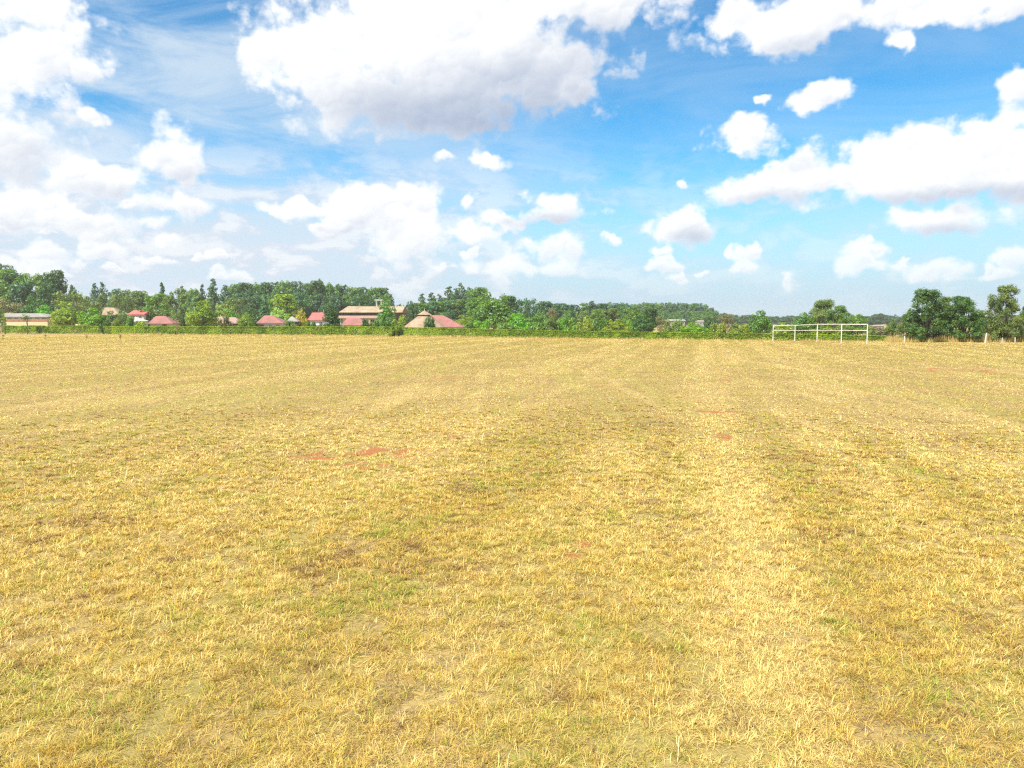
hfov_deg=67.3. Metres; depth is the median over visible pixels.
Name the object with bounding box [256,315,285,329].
village house
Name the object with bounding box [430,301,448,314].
tall tree
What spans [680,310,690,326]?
leafy tree
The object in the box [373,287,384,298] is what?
tall tree
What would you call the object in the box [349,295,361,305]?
tall tree
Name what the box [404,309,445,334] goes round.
octagonal lodge
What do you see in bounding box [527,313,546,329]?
bush
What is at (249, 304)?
leafy tree
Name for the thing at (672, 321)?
village house
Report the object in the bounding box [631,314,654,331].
leafy tree
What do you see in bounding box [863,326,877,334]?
bush
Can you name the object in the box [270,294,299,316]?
tall tree
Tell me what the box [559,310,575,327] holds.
leafy tree
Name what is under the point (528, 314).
conifer tree
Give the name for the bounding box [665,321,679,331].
bush
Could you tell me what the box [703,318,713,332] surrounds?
leafy tree
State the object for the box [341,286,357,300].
tall tree
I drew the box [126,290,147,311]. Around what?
tall tree
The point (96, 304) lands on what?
open crowned tree
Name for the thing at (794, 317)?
tall tree
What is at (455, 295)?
conifer tree
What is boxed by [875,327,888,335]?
bush
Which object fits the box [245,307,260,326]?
leafy tree
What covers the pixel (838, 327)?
bush
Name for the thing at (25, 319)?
sapling
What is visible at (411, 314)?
leafy tree
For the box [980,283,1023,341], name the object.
field edge tree
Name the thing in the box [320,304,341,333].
conifer tree
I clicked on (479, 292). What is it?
tall tree
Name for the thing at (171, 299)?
open crowned tree
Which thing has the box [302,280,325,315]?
tall tree
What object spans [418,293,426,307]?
conifer tree
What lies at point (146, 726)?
ground
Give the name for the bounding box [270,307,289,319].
leafy tree
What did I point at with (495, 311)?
leafy tree
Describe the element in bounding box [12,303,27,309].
open crowned tree
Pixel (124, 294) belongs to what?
tall tree
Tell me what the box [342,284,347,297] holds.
conifer tree
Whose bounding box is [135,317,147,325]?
lean shed
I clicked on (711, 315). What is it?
tall tree
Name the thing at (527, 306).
open crowned tree
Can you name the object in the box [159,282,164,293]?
columnar tree
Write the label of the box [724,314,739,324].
tall tree
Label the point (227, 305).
open crowned tree
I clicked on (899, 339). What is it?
tall dry grass
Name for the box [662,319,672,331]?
bush
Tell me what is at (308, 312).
leafy tree
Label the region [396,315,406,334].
bush
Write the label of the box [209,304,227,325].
leafy tree
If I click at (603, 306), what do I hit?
tall tree
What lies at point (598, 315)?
tall tree
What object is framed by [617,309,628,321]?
leafy tree
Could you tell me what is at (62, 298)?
open crowned tree
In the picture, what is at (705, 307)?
tall tree
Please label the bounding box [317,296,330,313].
leafy tree
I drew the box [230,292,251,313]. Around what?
tall tree
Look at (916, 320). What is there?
field edge tree
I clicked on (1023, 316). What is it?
field edge tree
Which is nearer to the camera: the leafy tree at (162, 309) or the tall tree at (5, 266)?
the leafy tree at (162, 309)
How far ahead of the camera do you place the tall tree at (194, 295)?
232.56 m
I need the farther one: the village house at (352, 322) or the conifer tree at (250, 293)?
the conifer tree at (250, 293)
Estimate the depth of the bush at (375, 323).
149.13 m
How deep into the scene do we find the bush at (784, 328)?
110.90 m
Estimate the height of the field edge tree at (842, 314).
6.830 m
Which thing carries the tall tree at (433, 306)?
on the ground at (146, 726)
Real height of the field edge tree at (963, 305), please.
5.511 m
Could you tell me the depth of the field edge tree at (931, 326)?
86.90 m
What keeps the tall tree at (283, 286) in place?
on the ground at (146, 726)
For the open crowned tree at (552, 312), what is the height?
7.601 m
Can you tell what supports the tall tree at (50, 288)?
on the ground at (146, 726)
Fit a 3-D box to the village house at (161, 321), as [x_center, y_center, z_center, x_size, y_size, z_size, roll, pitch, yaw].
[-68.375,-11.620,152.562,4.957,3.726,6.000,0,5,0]
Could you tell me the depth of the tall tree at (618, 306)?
312.42 m
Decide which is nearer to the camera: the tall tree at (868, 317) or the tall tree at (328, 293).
the tall tree at (328, 293)
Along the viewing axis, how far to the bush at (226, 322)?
143.05 m
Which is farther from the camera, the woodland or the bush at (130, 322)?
the woodland
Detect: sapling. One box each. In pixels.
[1,313,6,333]
[22,314,30,333]
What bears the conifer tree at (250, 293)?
on the ground at (146, 726)
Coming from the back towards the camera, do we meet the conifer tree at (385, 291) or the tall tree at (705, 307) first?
the tall tree at (705, 307)
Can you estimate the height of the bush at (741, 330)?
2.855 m
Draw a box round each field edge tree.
[808,299,840,328]
[823,305,851,334]
[897,311,923,339]
[902,287,951,341]
[932,295,961,339]
[940,296,990,339]
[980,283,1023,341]
[1019,306,1023,332]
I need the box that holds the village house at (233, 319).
[229,317,239,330]
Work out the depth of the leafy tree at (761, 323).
123.97 m
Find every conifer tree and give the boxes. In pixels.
[89,283,101,312]
[96,282,108,313]
[178,285,186,317]
[199,284,209,325]
[205,278,221,326]
[219,284,231,312]
[245,283,257,325]
[258,295,273,317]
[270,281,280,297]
[296,281,303,306]
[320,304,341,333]
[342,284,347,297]
[383,287,389,301]
[390,294,394,305]
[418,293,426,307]
[427,292,435,302]
[442,286,454,301]
[450,287,459,300]
[457,282,466,312]
[463,287,472,299]
[524,298,531,321]
[572,305,583,326]
[585,301,597,322]
[624,303,633,315]
[776,316,789,324]
[867,317,881,324]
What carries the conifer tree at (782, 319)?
on the ground at (146, 726)
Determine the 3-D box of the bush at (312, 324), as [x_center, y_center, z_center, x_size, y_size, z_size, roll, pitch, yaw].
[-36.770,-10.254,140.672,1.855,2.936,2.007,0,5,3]
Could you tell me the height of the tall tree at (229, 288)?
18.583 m
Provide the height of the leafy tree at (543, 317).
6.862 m
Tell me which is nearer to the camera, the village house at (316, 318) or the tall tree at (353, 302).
the village house at (316, 318)
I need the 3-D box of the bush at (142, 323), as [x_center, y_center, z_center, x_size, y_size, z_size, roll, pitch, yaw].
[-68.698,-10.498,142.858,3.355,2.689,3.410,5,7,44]
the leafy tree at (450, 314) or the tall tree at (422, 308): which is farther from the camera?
the tall tree at (422, 308)
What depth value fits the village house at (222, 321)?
153.09 m
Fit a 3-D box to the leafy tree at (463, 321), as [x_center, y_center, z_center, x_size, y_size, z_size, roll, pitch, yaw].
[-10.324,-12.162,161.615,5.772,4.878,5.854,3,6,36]
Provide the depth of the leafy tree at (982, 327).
110.92 m
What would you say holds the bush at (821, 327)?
on the ground at (146, 726)
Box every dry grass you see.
[0,332,1023,341]
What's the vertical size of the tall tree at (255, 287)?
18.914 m
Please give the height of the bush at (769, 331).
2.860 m
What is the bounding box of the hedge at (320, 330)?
[0,325,886,340]
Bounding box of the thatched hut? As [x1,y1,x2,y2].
[288,316,300,333]
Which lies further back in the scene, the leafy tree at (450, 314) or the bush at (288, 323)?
the leafy tree at (450, 314)
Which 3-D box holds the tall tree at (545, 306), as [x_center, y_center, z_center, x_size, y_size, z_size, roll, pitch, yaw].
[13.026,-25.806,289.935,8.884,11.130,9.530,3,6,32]
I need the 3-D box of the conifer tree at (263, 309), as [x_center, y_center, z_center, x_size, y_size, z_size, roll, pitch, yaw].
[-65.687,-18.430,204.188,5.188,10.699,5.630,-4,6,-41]
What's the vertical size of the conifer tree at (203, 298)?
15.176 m
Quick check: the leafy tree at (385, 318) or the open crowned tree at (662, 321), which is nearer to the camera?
the open crowned tree at (662, 321)
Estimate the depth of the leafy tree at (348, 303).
263.64 m
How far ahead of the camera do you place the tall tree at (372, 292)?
290.94 m
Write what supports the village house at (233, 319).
on the ground at (146, 726)
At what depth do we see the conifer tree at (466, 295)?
302.80 m
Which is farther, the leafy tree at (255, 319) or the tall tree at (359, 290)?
the tall tree at (359, 290)
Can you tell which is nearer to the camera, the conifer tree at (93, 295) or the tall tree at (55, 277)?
the tall tree at (55, 277)
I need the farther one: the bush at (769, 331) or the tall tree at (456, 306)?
the tall tree at (456, 306)
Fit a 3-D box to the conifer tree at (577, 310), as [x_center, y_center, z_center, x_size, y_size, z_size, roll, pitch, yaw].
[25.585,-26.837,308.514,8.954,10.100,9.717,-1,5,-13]
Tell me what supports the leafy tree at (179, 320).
on the ground at (146, 726)
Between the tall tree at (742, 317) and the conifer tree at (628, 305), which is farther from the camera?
the tall tree at (742, 317)
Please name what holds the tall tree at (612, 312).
on the ground at (146, 726)
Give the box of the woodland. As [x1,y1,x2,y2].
[0,297,966,327]
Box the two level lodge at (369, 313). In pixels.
[338,306,407,334]
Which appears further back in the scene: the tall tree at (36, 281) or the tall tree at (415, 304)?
the tall tree at (415, 304)
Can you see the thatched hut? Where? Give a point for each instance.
(294, 319)
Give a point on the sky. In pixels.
(778, 158)
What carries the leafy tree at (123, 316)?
on the ground at (146, 726)
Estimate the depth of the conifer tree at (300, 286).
288.27 m
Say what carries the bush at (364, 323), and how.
on the ground at (146, 726)
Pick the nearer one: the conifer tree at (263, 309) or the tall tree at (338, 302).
the conifer tree at (263, 309)
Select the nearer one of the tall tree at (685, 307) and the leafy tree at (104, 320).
the leafy tree at (104, 320)
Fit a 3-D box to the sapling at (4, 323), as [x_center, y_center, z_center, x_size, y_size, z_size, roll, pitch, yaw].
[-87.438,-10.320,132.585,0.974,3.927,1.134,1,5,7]
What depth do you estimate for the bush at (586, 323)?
133.22 m
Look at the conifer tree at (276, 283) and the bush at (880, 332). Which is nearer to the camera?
the bush at (880, 332)
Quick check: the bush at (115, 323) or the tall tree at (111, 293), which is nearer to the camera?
the bush at (115, 323)
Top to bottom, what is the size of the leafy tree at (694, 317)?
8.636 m
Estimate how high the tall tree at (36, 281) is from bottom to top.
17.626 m
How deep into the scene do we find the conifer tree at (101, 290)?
260.00 m
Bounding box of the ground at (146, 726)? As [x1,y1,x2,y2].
[0,322,1023,767]
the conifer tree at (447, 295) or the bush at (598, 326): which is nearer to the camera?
the bush at (598, 326)
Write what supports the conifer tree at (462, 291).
on the ground at (146, 726)
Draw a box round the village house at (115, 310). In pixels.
[102,308,128,317]
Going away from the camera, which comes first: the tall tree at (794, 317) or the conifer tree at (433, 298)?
the conifer tree at (433, 298)
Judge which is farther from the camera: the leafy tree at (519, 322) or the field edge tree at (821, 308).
the field edge tree at (821, 308)
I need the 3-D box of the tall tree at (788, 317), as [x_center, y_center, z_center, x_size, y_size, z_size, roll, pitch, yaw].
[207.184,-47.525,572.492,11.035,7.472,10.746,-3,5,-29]
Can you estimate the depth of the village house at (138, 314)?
171.80 m
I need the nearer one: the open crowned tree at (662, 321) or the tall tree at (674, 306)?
the open crowned tree at (662, 321)
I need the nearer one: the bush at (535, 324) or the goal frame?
the goal frame
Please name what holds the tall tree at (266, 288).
on the ground at (146, 726)
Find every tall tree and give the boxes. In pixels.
[0,263,13,331]
[0,268,27,312]
[7,282,37,312]
[20,272,48,304]
[38,281,57,310]
[43,269,68,308]
[106,289,123,308]
[116,289,132,309]
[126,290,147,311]
[144,293,171,314]
[181,288,201,326]
[227,284,244,297]
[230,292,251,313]
[231,282,253,303]
[250,282,261,297]
[251,294,264,308]
[256,282,273,304]
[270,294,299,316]
[274,280,293,295]
[286,281,300,293]
[291,292,312,317]
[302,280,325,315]
[309,293,322,312]
[320,282,339,310]
[327,295,346,325]
[331,284,343,309]
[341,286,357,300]
[349,287,367,302]
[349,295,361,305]
[366,287,380,298]
[368,297,383,305]
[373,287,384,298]
[407,303,422,316]
[416,302,434,314]
[423,300,439,314]
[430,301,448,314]
[440,300,460,319]
[448,299,467,318]
[455,299,472,323]
[465,286,488,321]
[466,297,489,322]
[502,295,519,321]
[534,301,556,321]
[553,303,576,320]
[578,302,592,314]
[589,308,608,322]
[593,303,608,319]
[602,308,620,325]
[609,302,624,318]
[632,304,640,311]
[641,303,653,311]
[641,308,659,329]
[654,303,663,325]
[668,303,680,311]
[680,303,690,311]
[689,303,698,315]
[690,305,703,314]
[701,304,708,325]
[704,311,716,324]
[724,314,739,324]
[740,315,749,323]
[765,316,777,322]
[772,316,779,324]
[785,315,793,324]
[790,316,802,323]
[864,316,871,322]
[870,313,890,324]
[895,317,906,323]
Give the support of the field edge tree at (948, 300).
on the ground at (146, 726)
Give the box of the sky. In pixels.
[0,0,1023,316]
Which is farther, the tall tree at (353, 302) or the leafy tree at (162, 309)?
the tall tree at (353, 302)
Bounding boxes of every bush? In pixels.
[98,320,111,333]
[111,320,122,333]
[125,315,139,329]
[136,321,145,333]
[219,315,232,326]
[284,320,294,325]
[306,320,315,333]
[361,318,368,331]
[370,318,380,330]
[387,319,401,335]
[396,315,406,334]
[423,316,434,327]
[463,320,479,334]
[473,319,489,328]
[497,321,515,329]
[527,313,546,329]
[542,315,559,330]
[556,317,568,330]
[566,317,576,330]
[576,316,594,336]
[592,317,606,331]
[626,319,635,331]
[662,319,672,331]
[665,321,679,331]
[673,319,682,328]
[709,321,726,332]
[728,321,742,332]
[730,323,751,332]
[764,326,777,338]
[770,322,793,333]
[805,325,825,338]
[810,326,842,334]
[833,325,854,334]
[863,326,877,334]
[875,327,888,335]
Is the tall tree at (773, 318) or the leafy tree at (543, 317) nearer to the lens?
the leafy tree at (543, 317)
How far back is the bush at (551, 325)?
137.23 m
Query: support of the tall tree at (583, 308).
on the ground at (146, 726)
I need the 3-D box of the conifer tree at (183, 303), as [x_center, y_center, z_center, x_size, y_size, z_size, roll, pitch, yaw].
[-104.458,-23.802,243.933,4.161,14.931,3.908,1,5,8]
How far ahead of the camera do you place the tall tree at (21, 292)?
205.49 m
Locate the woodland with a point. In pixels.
(397, 305)
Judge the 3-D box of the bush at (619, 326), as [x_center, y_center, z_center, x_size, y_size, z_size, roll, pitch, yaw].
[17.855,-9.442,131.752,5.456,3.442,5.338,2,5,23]
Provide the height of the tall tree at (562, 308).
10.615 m
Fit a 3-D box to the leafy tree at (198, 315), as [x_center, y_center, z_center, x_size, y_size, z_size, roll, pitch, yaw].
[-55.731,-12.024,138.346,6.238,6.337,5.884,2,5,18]
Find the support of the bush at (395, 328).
on the ground at (146, 726)
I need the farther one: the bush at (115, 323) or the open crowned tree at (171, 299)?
the open crowned tree at (171, 299)
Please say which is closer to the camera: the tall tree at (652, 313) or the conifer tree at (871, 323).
the tall tree at (652, 313)
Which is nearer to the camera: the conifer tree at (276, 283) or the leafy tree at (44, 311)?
the leafy tree at (44, 311)
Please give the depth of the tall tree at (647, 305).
445.52 m
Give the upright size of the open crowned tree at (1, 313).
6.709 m
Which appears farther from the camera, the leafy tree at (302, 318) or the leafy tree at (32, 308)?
the leafy tree at (32, 308)
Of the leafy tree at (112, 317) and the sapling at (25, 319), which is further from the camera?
the leafy tree at (112, 317)
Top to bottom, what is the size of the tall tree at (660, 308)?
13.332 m
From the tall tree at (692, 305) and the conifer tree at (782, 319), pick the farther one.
the conifer tree at (782, 319)
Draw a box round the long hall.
[3,313,59,332]
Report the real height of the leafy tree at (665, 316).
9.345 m
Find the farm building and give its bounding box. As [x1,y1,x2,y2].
[870,325,883,329]
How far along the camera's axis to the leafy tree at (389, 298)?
262.37 m
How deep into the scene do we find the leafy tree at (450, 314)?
188.85 m
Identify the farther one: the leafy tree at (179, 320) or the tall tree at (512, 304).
the tall tree at (512, 304)
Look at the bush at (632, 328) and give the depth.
134.26 m
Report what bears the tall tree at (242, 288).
on the ground at (146, 726)
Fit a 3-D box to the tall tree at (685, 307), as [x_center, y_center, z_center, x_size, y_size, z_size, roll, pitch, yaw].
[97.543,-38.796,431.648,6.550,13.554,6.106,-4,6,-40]
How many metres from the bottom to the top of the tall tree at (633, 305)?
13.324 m
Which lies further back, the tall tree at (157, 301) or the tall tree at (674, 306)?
the tall tree at (674, 306)
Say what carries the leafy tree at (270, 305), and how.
on the ground at (146, 726)
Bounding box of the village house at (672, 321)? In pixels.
[664,319,685,327]
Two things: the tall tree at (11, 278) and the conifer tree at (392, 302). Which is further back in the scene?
the conifer tree at (392, 302)
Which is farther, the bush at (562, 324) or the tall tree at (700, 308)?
the tall tree at (700, 308)
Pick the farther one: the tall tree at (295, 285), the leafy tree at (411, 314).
the tall tree at (295, 285)
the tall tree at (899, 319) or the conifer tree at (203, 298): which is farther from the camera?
the tall tree at (899, 319)
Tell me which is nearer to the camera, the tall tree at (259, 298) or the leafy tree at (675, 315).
the tall tree at (259, 298)
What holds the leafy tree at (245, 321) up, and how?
on the ground at (146, 726)
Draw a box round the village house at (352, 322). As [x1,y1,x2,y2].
[341,318,370,334]
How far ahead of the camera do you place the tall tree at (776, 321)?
565.58 m
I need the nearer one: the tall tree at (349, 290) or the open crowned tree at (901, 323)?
the open crowned tree at (901, 323)
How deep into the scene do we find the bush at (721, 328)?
131.17 m
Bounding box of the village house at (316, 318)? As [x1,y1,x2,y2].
[308,309,328,325]
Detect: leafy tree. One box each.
[17,296,51,312]
[36,304,50,313]
[48,301,83,325]
[62,284,78,324]
[76,307,110,325]
[97,316,110,325]
[106,310,121,323]
[115,309,127,325]
[138,302,154,324]
[152,304,171,317]
[170,310,185,325]
[185,300,221,328]
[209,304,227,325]
[222,306,239,318]
[224,294,235,312]
[236,312,254,325]
[239,296,260,315]
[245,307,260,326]
[264,292,277,313]
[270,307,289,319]
[295,308,307,325]
[303,295,314,322]
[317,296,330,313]
[338,294,350,318]
[358,292,374,305]
[377,302,396,332]
[380,294,390,305]
[407,301,416,323]
[442,307,456,320]
[455,315,472,327]
[471,292,516,328]
[507,313,530,329]
[533,310,546,324]
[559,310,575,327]
[575,311,587,327]
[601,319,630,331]
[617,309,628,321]
[622,307,643,323]
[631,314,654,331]
[661,310,671,319]
[672,311,680,318]
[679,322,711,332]
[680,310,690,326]
[689,311,699,323]
[698,311,708,322]
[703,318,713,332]
[714,310,720,323]
[749,310,772,332]
[792,312,816,333]
[845,314,869,334]
[883,319,901,335]
[969,322,989,333]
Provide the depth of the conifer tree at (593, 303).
312.32 m
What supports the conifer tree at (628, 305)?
on the ground at (146, 726)
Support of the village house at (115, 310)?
on the ground at (146, 726)
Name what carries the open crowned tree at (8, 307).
on the ground at (146, 726)
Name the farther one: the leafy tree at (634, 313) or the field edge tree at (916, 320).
the leafy tree at (634, 313)
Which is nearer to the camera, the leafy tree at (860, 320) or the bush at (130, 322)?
the leafy tree at (860, 320)
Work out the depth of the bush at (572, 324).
138.28 m
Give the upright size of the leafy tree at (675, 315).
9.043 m
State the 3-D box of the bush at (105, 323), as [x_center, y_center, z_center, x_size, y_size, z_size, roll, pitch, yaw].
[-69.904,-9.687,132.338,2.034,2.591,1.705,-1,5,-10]
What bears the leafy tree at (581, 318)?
on the ground at (146, 726)
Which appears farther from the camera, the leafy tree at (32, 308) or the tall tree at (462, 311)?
the tall tree at (462, 311)
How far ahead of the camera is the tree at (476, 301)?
198.17 m
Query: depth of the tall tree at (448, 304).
258.81 m
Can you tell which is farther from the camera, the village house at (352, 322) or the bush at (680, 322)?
the bush at (680, 322)
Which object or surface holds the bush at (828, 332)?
on the ground at (146, 726)
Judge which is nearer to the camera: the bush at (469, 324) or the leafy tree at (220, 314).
the bush at (469, 324)
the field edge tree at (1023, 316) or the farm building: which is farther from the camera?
the farm building
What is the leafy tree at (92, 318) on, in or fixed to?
on the ground at (146, 726)
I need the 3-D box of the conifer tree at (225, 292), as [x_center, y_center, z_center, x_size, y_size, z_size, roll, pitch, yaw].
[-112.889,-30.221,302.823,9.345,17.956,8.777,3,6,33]
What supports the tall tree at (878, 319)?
on the ground at (146, 726)
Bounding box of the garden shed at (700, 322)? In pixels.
[695,320,703,326]
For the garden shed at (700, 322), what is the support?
on the ground at (146, 726)
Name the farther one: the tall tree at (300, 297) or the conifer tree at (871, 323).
the conifer tree at (871, 323)
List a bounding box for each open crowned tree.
[0,299,19,320]
[0,308,3,323]
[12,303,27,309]
[50,291,89,325]
[78,296,102,314]
[93,293,119,313]
[106,293,136,312]
[160,288,188,318]
[218,298,244,317]
[515,298,537,321]
[546,308,559,321]
[655,316,666,331]
[718,314,733,332]
[896,322,904,334]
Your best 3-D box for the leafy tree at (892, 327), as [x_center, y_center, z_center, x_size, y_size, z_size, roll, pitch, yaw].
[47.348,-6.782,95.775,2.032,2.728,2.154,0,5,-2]
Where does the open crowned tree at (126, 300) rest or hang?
on the ground at (146, 726)
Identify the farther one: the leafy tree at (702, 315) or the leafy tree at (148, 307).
the leafy tree at (702, 315)
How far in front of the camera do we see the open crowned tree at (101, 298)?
202.76 m
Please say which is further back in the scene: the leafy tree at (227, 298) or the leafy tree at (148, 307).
the leafy tree at (227, 298)
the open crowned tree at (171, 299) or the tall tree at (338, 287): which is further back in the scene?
the tall tree at (338, 287)
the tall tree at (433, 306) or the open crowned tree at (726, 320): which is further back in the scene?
the tall tree at (433, 306)
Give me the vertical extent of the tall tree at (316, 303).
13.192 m
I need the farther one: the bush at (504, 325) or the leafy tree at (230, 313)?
the leafy tree at (230, 313)
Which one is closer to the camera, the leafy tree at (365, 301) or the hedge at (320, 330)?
the hedge at (320, 330)
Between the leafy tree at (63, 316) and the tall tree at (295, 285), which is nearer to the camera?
the leafy tree at (63, 316)
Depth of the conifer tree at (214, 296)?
230.08 m
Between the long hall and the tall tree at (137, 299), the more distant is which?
the tall tree at (137, 299)
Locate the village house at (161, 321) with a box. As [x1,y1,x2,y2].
[148,316,182,333]
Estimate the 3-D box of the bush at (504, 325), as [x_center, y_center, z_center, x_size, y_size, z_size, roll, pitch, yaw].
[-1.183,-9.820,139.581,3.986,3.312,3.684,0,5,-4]
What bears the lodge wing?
on the ground at (146, 726)
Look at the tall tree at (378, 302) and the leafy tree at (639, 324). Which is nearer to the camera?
the leafy tree at (639, 324)
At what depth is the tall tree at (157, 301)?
222.53 m
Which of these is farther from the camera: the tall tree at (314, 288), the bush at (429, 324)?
the tall tree at (314, 288)
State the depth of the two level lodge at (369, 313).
185.83 m
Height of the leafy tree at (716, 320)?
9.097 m
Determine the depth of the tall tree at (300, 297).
259.23 m
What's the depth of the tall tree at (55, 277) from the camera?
227.76 m
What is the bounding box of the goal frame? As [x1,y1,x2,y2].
[772,324,867,343]
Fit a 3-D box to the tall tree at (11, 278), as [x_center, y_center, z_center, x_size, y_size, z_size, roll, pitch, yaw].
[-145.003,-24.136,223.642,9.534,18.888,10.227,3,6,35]
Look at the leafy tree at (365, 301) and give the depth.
256.36 m
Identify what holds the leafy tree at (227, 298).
on the ground at (146, 726)
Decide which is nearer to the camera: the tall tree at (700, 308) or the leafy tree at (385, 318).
the leafy tree at (385, 318)
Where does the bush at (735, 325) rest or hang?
on the ground at (146, 726)
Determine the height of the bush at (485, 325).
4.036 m
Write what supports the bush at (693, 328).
on the ground at (146, 726)
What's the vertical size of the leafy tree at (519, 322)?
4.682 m
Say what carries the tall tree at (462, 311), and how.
on the ground at (146, 726)
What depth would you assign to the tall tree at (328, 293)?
284.45 m
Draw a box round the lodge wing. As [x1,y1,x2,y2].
[430,315,463,335]
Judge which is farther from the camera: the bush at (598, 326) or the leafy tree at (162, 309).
the leafy tree at (162, 309)
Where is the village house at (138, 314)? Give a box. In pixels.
[127,310,156,325]
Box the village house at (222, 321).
[216,317,234,333]
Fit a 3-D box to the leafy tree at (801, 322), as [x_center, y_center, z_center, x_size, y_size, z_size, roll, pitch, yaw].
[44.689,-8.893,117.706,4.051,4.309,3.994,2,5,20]

